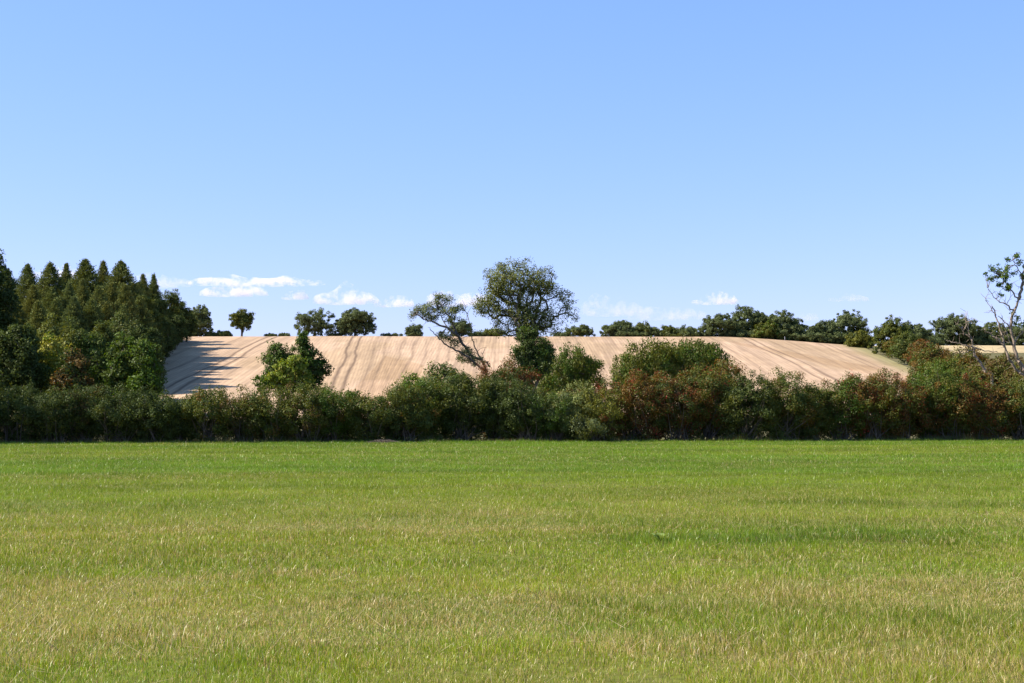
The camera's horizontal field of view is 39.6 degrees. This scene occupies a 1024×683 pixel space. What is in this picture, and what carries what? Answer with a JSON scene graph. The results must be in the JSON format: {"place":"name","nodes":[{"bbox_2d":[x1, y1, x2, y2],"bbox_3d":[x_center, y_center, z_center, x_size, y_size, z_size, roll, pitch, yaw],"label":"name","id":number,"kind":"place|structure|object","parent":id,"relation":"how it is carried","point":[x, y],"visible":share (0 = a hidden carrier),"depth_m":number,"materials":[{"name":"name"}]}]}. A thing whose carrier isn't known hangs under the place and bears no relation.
{"place":"outdoors","nodes":[
{"label":"outdoors","id":0,"kind":"place"},
{"bbox_2d":[0,346,1023,682],"bbox_3d":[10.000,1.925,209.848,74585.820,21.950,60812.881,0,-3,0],"label":"ground","id":1,"kind":"structure","parent":0,"point":[470,672],"depth_m":15.38,"materials":[{"name":"green plant"}]},
{"bbox_2d":[0,248,25,368],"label":"hedgerow tree","id":2,"kind":"object","parent":1,"relation":"on","point":[9,303],"visible":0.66,"depth_m":91.79,"materials":[{"name":"green plant"}]},
{"bbox_2d":[0,380,49,442],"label":"hedge bush","id":3,"kind":"object","parent":1,"relation":"on","point":[10,431],"visible":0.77,"depth_m":69.50,"materials":[{"name":"green plant"}]},
{"bbox_2d":[0,323,53,423],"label":"hedgerow tree","id":4,"kind":"object","parent":1,"relation":"on","point":[20,364],"visible":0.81,"depth_m":87.33,"materials":[{"name":"green plant"}]},
{"bbox_2d":[36,312,67,398],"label":"tree","id":5,"kind":"object","parent":1,"relation":"on","point":[55,329],"visible":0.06,"depth_m":189.73,"materials":[{"name":"green plant"}]},
{"bbox_2d":[15,386,92,442],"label":"hedge bush","id":6,"kind":"object","parent":1,"relation":"on","point":[52,423],"visible":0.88,"depth_m":69.29,"materials":[{"name":"green plant"}]},
{"bbox_2d":[45,297,65,327],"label":"conifer tree","id":7,"kind":"object","parent":1,"relation":"on","point":[55,306],"visible":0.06,"depth_m":225.99,"materials":[{"name":"green plant"}]},
{"bbox_2d":[37,332,74,400],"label":"hedgerow tree","id":8,"kind":"object","parent":1,"relation":"on","point":[49,342],"visible":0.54,"depth_m":89.61,"materials":[{"name":"green plant"}]},
{"bbox_2d":[49,346,98,397],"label":"hedgerow tree","id":9,"kind":"object","parent":1,"relation":"on","point":[67,375],"visible":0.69,"depth_m":86.58,"materials":[{"name":"plant"}]},
{"bbox_2d":[53,315,99,392],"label":"tree","id":10,"kind":"object","parent":1,"relation":"on","point":[74,331],"visible":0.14,"depth_m":185.46,"materials":[{"name":"green plant"}]},
{"bbox_2d":[44,383,116,442],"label":"hedge bush","id":11,"kind":"object","parent":1,"relation":"on","point":[84,424],"visible":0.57,"depth_m":69.81,"materials":[{"name":"green plant"}]},
{"bbox_2d":[78,298,108,335],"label":"conifer tree","id":12,"kind":"object","parent":1,"relation":"on","point":[91,313],"visible":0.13,"depth_m":223.64,"materials":[{"name":"green plant"}]},
{"bbox_2d":[72,331,116,405],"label":"hedgerow tree","id":13,"kind":"object","parent":1,"relation":"on","point":[97,365],"visible":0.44,"depth_m":91.67,"materials":[{"name":"green plant"}]},
{"bbox_2d":[88,319,123,397],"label":"tree","id":14,"kind":"object","parent":1,"relation":"on","point":[107,334],"visible":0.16,"depth_m":194.85,"materials":[{"name":"green plant"}]},
{"bbox_2d":[96,331,145,432],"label":"hedgerow tree","id":15,"kind":"object","parent":1,"relation":"on","point":[119,373],"visible":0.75,"depth_m":89.50,"materials":[{"name":"green plant"}]},
{"bbox_2d":[82,383,160,442],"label":"hedge bush","id":16,"kind":"object","parent":1,"relation":"on","point":[101,412],"visible":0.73,"depth_m":69.73,"materials":[{"name":"green plant"}]},
{"bbox_2d":[108,310,138,407],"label":"tree","id":17,"kind":"object","parent":1,"relation":"on","point":[121,322],"visible":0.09,"depth_m":214.65,"materials":[{"name":"green plant"}]},
{"bbox_2d":[121,317,166,403],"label":"tree","id":18,"kind":"object","parent":1,"relation":"on","point":[136,331],"visible":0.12,"depth_m":204.82,"materials":[{"name":"green plant"}]},
{"bbox_2d":[125,338,167,397],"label":"hedgerow tree","id":19,"kind":"object","parent":1,"relation":"on","point":[146,375],"visible":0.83,"depth_m":88.62,"materials":[{"name":"green plant"}]},
{"bbox_2d":[113,381,187,442],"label":"hedge bush","id":20,"kind":"object","parent":1,"relation":"on","point":[167,405],"visible":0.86,"depth_m":69.73,"materials":[{"name":"green plant"}]},
{"bbox_2d":[150,295,176,340],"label":"tree","id":21,"kind":"object","parent":1,"relation":"on","point":[162,306],"visible":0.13,"depth_m":300.28,"materials":[{"name":"green plant"}]},
{"bbox_2d":[154,314,176,363],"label":"tree","id":22,"kind":"object","parent":1,"relation":"on","point":[169,343],"visible":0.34,"depth_m":289.99,"materials":[{"name":"green plant"}]},
{"bbox_2d":[159,288,183,318],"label":"tree","id":23,"kind":"object","parent":1,"relation":"on","point":[173,300],"visible":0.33,"depth_m":325.12,"materials":[{"name":"green plant"}]},
{"bbox_2d":[139,394,209,442],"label":"hedge bush","id":24,"kind":"object","parent":1,"relation":"on","point":[184,435],"visible":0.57,"depth_m":70.32,"materials":[{"name":"green plant"}]},
{"bbox_2d":[191,304,213,335],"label":"tree","id":25,"kind":"object","parent":1,"relation":"on","point":[202,314],"visible":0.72,"depth_m":367.70,"materials":[{"name":"green plant"}]},
{"bbox_2d":[180,385,234,441],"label":"hedge bush","id":26,"kind":"object","parent":1,"relation":"on","point":[205,403],"visible":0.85,"depth_m":70.41,"materials":[{"name":"green plant"}]},
{"bbox_2d":[211,384,275,441],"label":"hedge bush","id":27,"kind":"object","parent":1,"relation":"on","point":[238,423],"visible":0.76,"depth_m":70.78,"materials":[{"name":"green plant"}]},
{"bbox_2d":[238,383,299,441],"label":"hedge bush","id":28,"kind":"object","parent":1,"relation":"on","point":[271,429],"visible":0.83,"depth_m":70.75,"materials":[{"name":"green plant"}]},
{"bbox_2d":[250,338,297,406],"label":"hedgerow tree","id":29,"kind":"object","parent":1,"relation":"on","point":[276,352],"visible":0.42,"depth_m":94.67,"materials":[{"name":"green plant"}]},
{"bbox_2d":[264,354,315,394],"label":"hedgerow bush","id":30,"kind":"object","parent":1,"relation":"on","point":[293,369],"visible":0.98,"depth_m":89.70,"materials":[{"name":"green plant"}]},
{"bbox_2d":[277,380,343,442],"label":"hedge bush","id":31,"kind":"object","parent":1,"relation":"on","point":[297,428],"visible":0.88,"depth_m":70.73,"materials":[{"name":"green plant"}]},
{"bbox_2d":[290,331,334,430],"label":"hedgerow tree","id":32,"kind":"object","parent":1,"relation":"on","point":[319,371],"visible":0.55,"depth_m":93.80,"materials":[{"name":"green plant"}]},
{"bbox_2d":[293,307,334,335],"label":"tree","id":33,"kind":"object","parent":1,"relation":"on","point":[307,321],"visible":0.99,"depth_m":367.35,"materials":[{"name":"green plant"}]},
{"bbox_2d":[302,383,370,441],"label":"hedge bush","id":34,"kind":"object","parent":1,"relation":"on","point":[339,399],"visible":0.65,"depth_m":71.20,"materials":[{"name":"green plant"}]},
{"bbox_2d":[332,307,377,335],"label":"tree","id":35,"kind":"object","parent":1,"relation":"on","point":[350,322],"visible":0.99,"depth_m":366.90,"materials":[{"name":"green plant"}]},
{"bbox_2d":[334,391,402,441],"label":"hedge bush","id":36,"kind":"object","parent":1,"relation":"on","point":[369,426],"visible":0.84,"depth_m":71.20,"materials":[{"name":"green plant"}]},
{"bbox_2d":[371,378,443,441],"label":"hedge bush","id":37,"kind":"object","parent":1,"relation":"on","point":[402,402],"visible":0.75,"depth_m":71.96,"materials":[{"name":"green plant"}]},
{"bbox_2d":[396,372,452,441],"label":"hedge bush","id":38,"kind":"object","parent":1,"relation":"on","point":[435,404],"visible":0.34,"depth_m":73.35,"materials":[{"name":"green plant"}]},
{"bbox_2d":[418,361,476,434],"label":"tall bush","id":39,"kind":"object","parent":1,"relation":"on","point":[445,373],"visible":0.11,"depth_m":87.50,"materials":[{"name":"green plant"}]},
{"bbox_2d":[407,291,489,378],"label":"willow tree","id":40,"kind":"object","parent":1,"relation":"on","point":[451,319],"visible":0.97,"depth_m":90.04,"materials":[{"name":"green plant"}]},
{"bbox_2d":[429,369,496,440],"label":"hedge bush","id":41,"kind":"object","parent":1,"relation":"on","point":[460,425],"visible":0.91,"depth_m":73.43,"materials":[{"name":"green plant"}]},
{"bbox_2d":[463,362,532,440],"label":"hedge bush","id":42,"kind":"object","parent":1,"relation":"on","point":[500,386],"visible":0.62,"depth_m":73.52,"materials":[{"name":"green plant"}]},
{"bbox_2d":[474,354,546,439],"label":"hawthorn bush","id":43,"kind":"object","parent":1,"relation":"on","point":[519,372],"visible":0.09,"depth_m":76.70,"materials":[{"name":"green plant"}]},
{"bbox_2d":[487,380,552,440],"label":"hedge bush","id":44,"kind":"object","parent":1,"relation":"on","point":[521,423],"visible":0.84,"depth_m":72.69,"materials":[{"name":"green plant"}]},
{"bbox_2d":[469,256,579,381],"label":"willow tree","id":45,"kind":"object","parent":1,"relation":"on","point":[523,312],"visible":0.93,"depth_m":92.91,"materials":[{"name":"green plant"}]},
{"bbox_2d":[509,324,557,391],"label":"ivy thicket","id":46,"kind":"object","parent":1,"relation":"on","point":[537,353],"visible":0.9,"depth_m":90.65,"materials":[{"name":"green plant"}]},
{"bbox_2d":[526,385,581,441],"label":"hedge bush","id":47,"kind":"object","parent":1,"relation":"on","point":[556,420],"visible":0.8,"depth_m":72.57,"materials":[{"name":"green plant"}]},
{"bbox_2d":[544,379,607,440],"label":"hedge bush","id":48,"kind":"object","parent":1,"relation":"on","point":[580,399],"visible":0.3,"depth_m":73.27,"materials":[{"name":"green plant"}]},
{"bbox_2d":[546,341,606,396],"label":"tall bush","id":49,"kind":"object","parent":1,"relation":"on","point":[566,370],"visible":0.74,"depth_m":99.14,"materials":[{"name":"green plant"}]},
{"bbox_2d":[564,324,595,336],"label":"tree","id":50,"kind":"object","parent":1,"relation":"on","point":[582,330],"visible":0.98,"depth_m":367.42,"materials":[{"name":"green plant"}]},
{"bbox_2d":[566,409,612,441],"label":"hedge bush","id":51,"kind":"object","parent":1,"relation":"on","point":[585,429],"visible":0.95,"depth_m":71.97,"materials":[{"name":"green plant"}]},
{"bbox_2d":[580,387,625,440],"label":"hedge bush","id":52,"kind":"object","parent":1,"relation":"on","point":[609,419],"visible":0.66,"depth_m":72.85,"materials":[{"name":"green plant"}]},
{"bbox_2d":[599,320,635,336],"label":"tree","id":53,"kind":"object","parent":1,"relation":"on","point":[612,329],"visible":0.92,"depth_m":366.93,"materials":[{"name":"green plant"}]},
{"bbox_2d":[595,360,675,440],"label":"hawthorn bush","id":54,"kind":"object","parent":1,"relation":"on","point":[628,392],"visible":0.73,"depth_m":74.26,"materials":[{"name":"green plant"}]},
{"bbox_2d":[609,335,690,399],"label":"tall bush","id":55,"kind":"object","parent":1,"relation":"on","point":[667,355],"visible":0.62,"depth_m":95.32,"materials":[{"name":"green plant"}]},
{"bbox_2d":[639,370,715,440],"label":"hawthorn bush","id":56,"kind":"object","parent":1,"relation":"on","point":[684,428],"visible":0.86,"depth_m":74.34,"materials":[{"name":"green plant"}]},
{"bbox_2d":[665,335,731,408],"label":"tall bush","id":57,"kind":"object","parent":1,"relation":"on","point":[708,353],"visible":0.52,"depth_m":97.13,"materials":[{"name":"green plant"}]},
{"bbox_2d":[675,360,748,440],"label":"hawthorn bush","id":58,"kind":"object","parent":1,"relation":"on","point":[714,424],"visible":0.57,"depth_m":74.84,"materials":[{"name":"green plant"}]},
{"bbox_2d":[698,313,740,336],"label":"tree","id":59,"kind":"object","parent":1,"relation":"on","point":[717,324],"visible":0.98,"depth_m":366.76,"materials":[{"name":"green plant"}]},
{"bbox_2d":[711,366,783,440],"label":"hedge bush","id":60,"kind":"object","parent":1,"relation":"on","point":[745,393],"visible":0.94,"depth_m":74.11,"materials":[{"name":"green plant"}]},
{"bbox_2d":[727,304,768,331],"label":"tree","id":61,"kind":"object","parent":1,"relation":"on","point":[745,313],"visible":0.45,"depth_m":371.96,"materials":[{"name":"green plant"}]},
{"bbox_2d":[751,320,782,338],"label":"tree","id":62,"kind":"object","parent":1,"relation":"on","point":[766,330],"visible":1,"depth_m":363.47,"materials":[{"name":"green plant"}]},
{"bbox_2d":[756,309,807,335],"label":"tree","id":63,"kind":"object","parent":1,"relation":"on","point":[784,321],"visible":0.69,"depth_m":368.08,"materials":[{"name":"green plant"}]},
{"bbox_2d":[747,365,824,440],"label":"hedge bush","id":64,"kind":"object","parent":1,"relation":"on","point":[790,421],"visible":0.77,"depth_m":74.19,"materials":[{"name":"green plant"}]},
{"bbox_2d":[778,330,836,342],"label":"ridge bush","id":65,"kind":"object","parent":1,"relation":"on","point":[820,337],"visible":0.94,"depth_m":365.29,"materials":[{"name":"green plant"}]},
{"bbox_2d":[784,378,840,440],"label":"hedge bush","id":66,"kind":"object","parent":1,"relation":"on","point":[814,421],"visible":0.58,"depth_m":74.42,"materials":[{"name":"green plant"}]},
{"bbox_2d":[819,373,869,439],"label":"hedge bush","id":67,"kind":"object","parent":1,"relation":"on","point":[842,429],"visible":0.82,"depth_m":74.70,"materials":[{"name":"green plant"}]},
{"bbox_2d":[826,309,871,335],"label":"tree","id":68,"kind":"object","parent":1,"relation":"on","point":[854,323],"visible":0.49,"depth_m":371.92,"materials":[{"name":"green plant"}]},
{"bbox_2d":[844,329,874,347],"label":"ridge bush","id":69,"kind":"object","parent":1,"relation":"on","point":[862,339],"visible":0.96,"depth_m":351.23,"materials":[{"name":"green plant"}]},
{"bbox_2d":[840,367,907,439],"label":"hawthorn bush","id":70,"kind":"object","parent":1,"relation":"on","point":[875,426],"visible":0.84,"depth_m":74.66,"materials":[{"name":"green plant"}]},
{"bbox_2d":[867,314,911,354],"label":"tree","id":71,"kind":"object","parent":1,"relation":"on","point":[890,329],"visible":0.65,"depth_m":328.97,"materials":[{"name":"green plant"}]},
{"bbox_2d":[872,371,932,438],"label":"hawthorn bush","id":72,"kind":"object","parent":1,"relation":"on","point":[908,396],"visible":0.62,"depth_m":75.18,"materials":[{"name":"green plant"}]},
{"bbox_2d":[885,329,920,364],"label":"tall bush","id":73,"kind":"object","parent":1,"relation":"on","point":[899,348],"visible":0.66,"depth_m":299.63,"materials":[{"name":"green plant"}]},
{"bbox_2d":[902,338,933,363],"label":"tall bush","id":74,"kind":"object","parent":1,"relation":"on","point":[917,343],"visible":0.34,"depth_m":284.67,"materials":[{"name":"brown plant"}]},
{"bbox_2d":[905,320,934,345],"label":"tree","id":75,"kind":"object","parent":1,"relation":"on","point":[919,331],"visible":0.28,"depth_m":343.96,"materials":[{"name":"green plant"}]},
{"bbox_2d":[905,343,956,382],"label":"tall bush","id":76,"kind":"object","parent":1,"relation":"on","point":[930,354],"visible":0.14,"depth_m":179.37,"materials":[{"name":"green plant"}]},
{"bbox_2d":[898,358,973,439],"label":"hedge bush","id":77,"kind":"object","parent":1,"relation":"on","point":[933,378],"visible":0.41,"depth_m":76.05,"materials":[{"name":"green plant"}]},
{"bbox_2d":[916,357,975,393],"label":"tall bush","id":78,"kind":"object","parent":1,"relation":"on","point":[947,367],"visible":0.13,"depth_m":109.43,"materials":[{"name":"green plant"}]},
{"bbox_2d":[928,313,984,345],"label":"tree","id":79,"kind":"object","parent":1,"relation":"on","point":[948,328],"visible":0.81,"depth_m":378.33,"materials":[{"name":"green plant"}]},
{"bbox_2d":[921,362,995,439],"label":"hedge bush","id":80,"kind":"object","parent":1,"relation":"on","point":[950,424],"visible":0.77,"depth_m":75.62,"materials":[{"name":"green plant"}]},
{"bbox_2d":[938,344,995,374],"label":"tall bush","id":81,"kind":"object","parent":1,"relation":"on","point":[968,359],"visible":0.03,"depth_m":163.97,"materials":[{"name":"green plant"}]},
{"bbox_2d":[945,308,996,409],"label":"bare tree","id":82,"kind":"object","parent":1,"relation":"on","point":[974,353],"visible":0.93,"depth_m":82.05,"materials":[{"name":"grey plant"}]},
{"bbox_2d":[945,369,1023,439],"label":"hawthorn bush","id":83,"kind":"object","parent":1,"relation":"on","point":[994,430],"visible":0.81,"depth_m":75.66,"materials":[{"name":"green plant"}]},
{"bbox_2d":[975,322,1014,345],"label":"tree","id":84,"kind":"object","parent":1,"relation":"on","point":[989,326],"visible":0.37,"depth_m":382.26,"materials":[{"name":"green plant"}]},
{"bbox_2d":[969,351,1023,435],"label":"tall bush","id":85,"kind":"object","parent":1,"relation":"on","point":[1000,369],"visible":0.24,"depth_m":149.03,"materials":[{"name":"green plant"}]},
{"bbox_2d":[978,252,1023,379],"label":"dead tree","id":86,"kind":"object","parent":1,"relation":"on","point":[1000,274],"visible":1,"depth_m":84.14,"materials":[{"name":"plant"}]},
{"bbox_2d":[993,373,1023,439],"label":"hedge bush","id":87,"kind":"object","parent":1,"relation":"on","point":[1018,432],"visible":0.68,"depth_m":75.89,"materials":[{"name":"green plant"}]},
{"bbox_2d":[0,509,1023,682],"bbox_3d":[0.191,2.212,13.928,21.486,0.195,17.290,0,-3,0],"label":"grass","id":88,"kind":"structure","parent":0,"point":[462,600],"depth_m":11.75,"materials":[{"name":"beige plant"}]},
{"bbox_2d":[0,433,1023,443],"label":"rough grass","id":89,"kind":"structure","parent":0,"point":[812,438],"depth_m":72.75,"materials":[{"name":"green plant"}]},
{"bbox_2d":[0,0,1023,345],"label":"sky","id":90,"kind":"structure","parent":0,"point":[676,163],"materials":[{"name":"blue"}]},
{"bbox_2d":[161,336,915,417],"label":"stubble field","id":91,"kind":"structure","parent":0,"point":[374,365],"depth_m":304.35,"materials":[{"name":"beige plant"}]},
{"bbox_2d":[14,263,39,304],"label":"conifer tree","id":92,"kind":"object","parent":91,"relation":"on","point":[26,279],"visible":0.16,"depth_m":291.89,"materials":[{"name":"green plant"}]},
{"bbox_2d":[21,284,42,322],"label":"conifer tree","id":93,"kind":"object","parent":91,"relation":"on","point":[32,297],"visible":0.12,"depth_m":255.84,"materials":[{"name":"green plant"}]},
{"bbox_2d":[26,300,49,331],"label":"conifer tree","id":94,"kind":"object","parent":91,"relation":"on","point":[37,316],"visible":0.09,"depth_m":221.81,"materials":[{"name":"green plant"}]},
{"bbox_2d":[26,261,66,309],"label":"conifer tree","id":95,"kind":"object","parent":91,"relation":"on","point":[44,282],"visible":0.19,"depth_m":287.94,"materials":[{"name":"green plant"}]},
{"bbox_2d":[60,295,89,335],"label":"conifer tree","id":96,"kind":"object","parent":91,"relation":"on","point":[73,309],"visible":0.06,"depth_m":221.78,"materials":[{"name":"green plant"}]},
{"bbox_2d":[59,258,104,303],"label":"conifer tree","id":97,"kind":"object","parent":91,"relation":"on","point":[84,271],"visible":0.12,"depth_m":283.85,"materials":[{"name":"green plant"}]},
{"bbox_2d":[75,278,90,310],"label":"conifer tree","id":98,"kind":"object","parent":91,"relation":"on","point":[82,294],"visible":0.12,"depth_m":250.25,"materials":[{"name":"green plant"}]},
{"bbox_2d":[95,260,150,311],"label":"conifer tree","id":99,"kind":"object","parent":91,"relation":"on","point":[120,275],"visible":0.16,"depth_m":281.85,"materials":[{"name":"green plant"}]},
{"bbox_2d":[115,283,148,338],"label":"conifer tree","id":100,"kind":"object","parent":91,"relation":"on","point":[125,299],"visible":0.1,"depth_m":250.13,"materials":[{"name":"green plant"}]},
{"bbox_2d":[135,294,166,337],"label":"tree","id":101,"kind":"object","parent":91,"relation":"on","point":[155,313],"visible":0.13,"depth_m":280.48,"materials":[{"name":"green plant"}]},
{"bbox_2d":[135,295,168,378],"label":"conifer tree","id":102,"kind":"object","parent":91,"relation":"on","point":[142,308],"visible":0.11,"depth_m":262.25,"materials":[{"name":"green plant"}]},
{"bbox_2d":[170,314,188,349],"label":"tree","id":103,"kind":"object","parent":91,"relation":"on","point":[179,322],"visible":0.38,"depth_m":321.81,"materials":[{"name":"green plant"}]},
{"bbox_2d":[228,308,255,335],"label":"tree","id":104,"kind":"object","parent":91,"relation":"on","point":[242,320],"visible":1,"depth_m":367.41,"materials":[{"name":"green plant"}]},
{"bbox_2d":[935,345,1023,352],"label":"stubble field","id":105,"kind":"structure","parent":0,"point":[1019,349],"depth_m":351.04,"materials":[{"name":"beige plant"}]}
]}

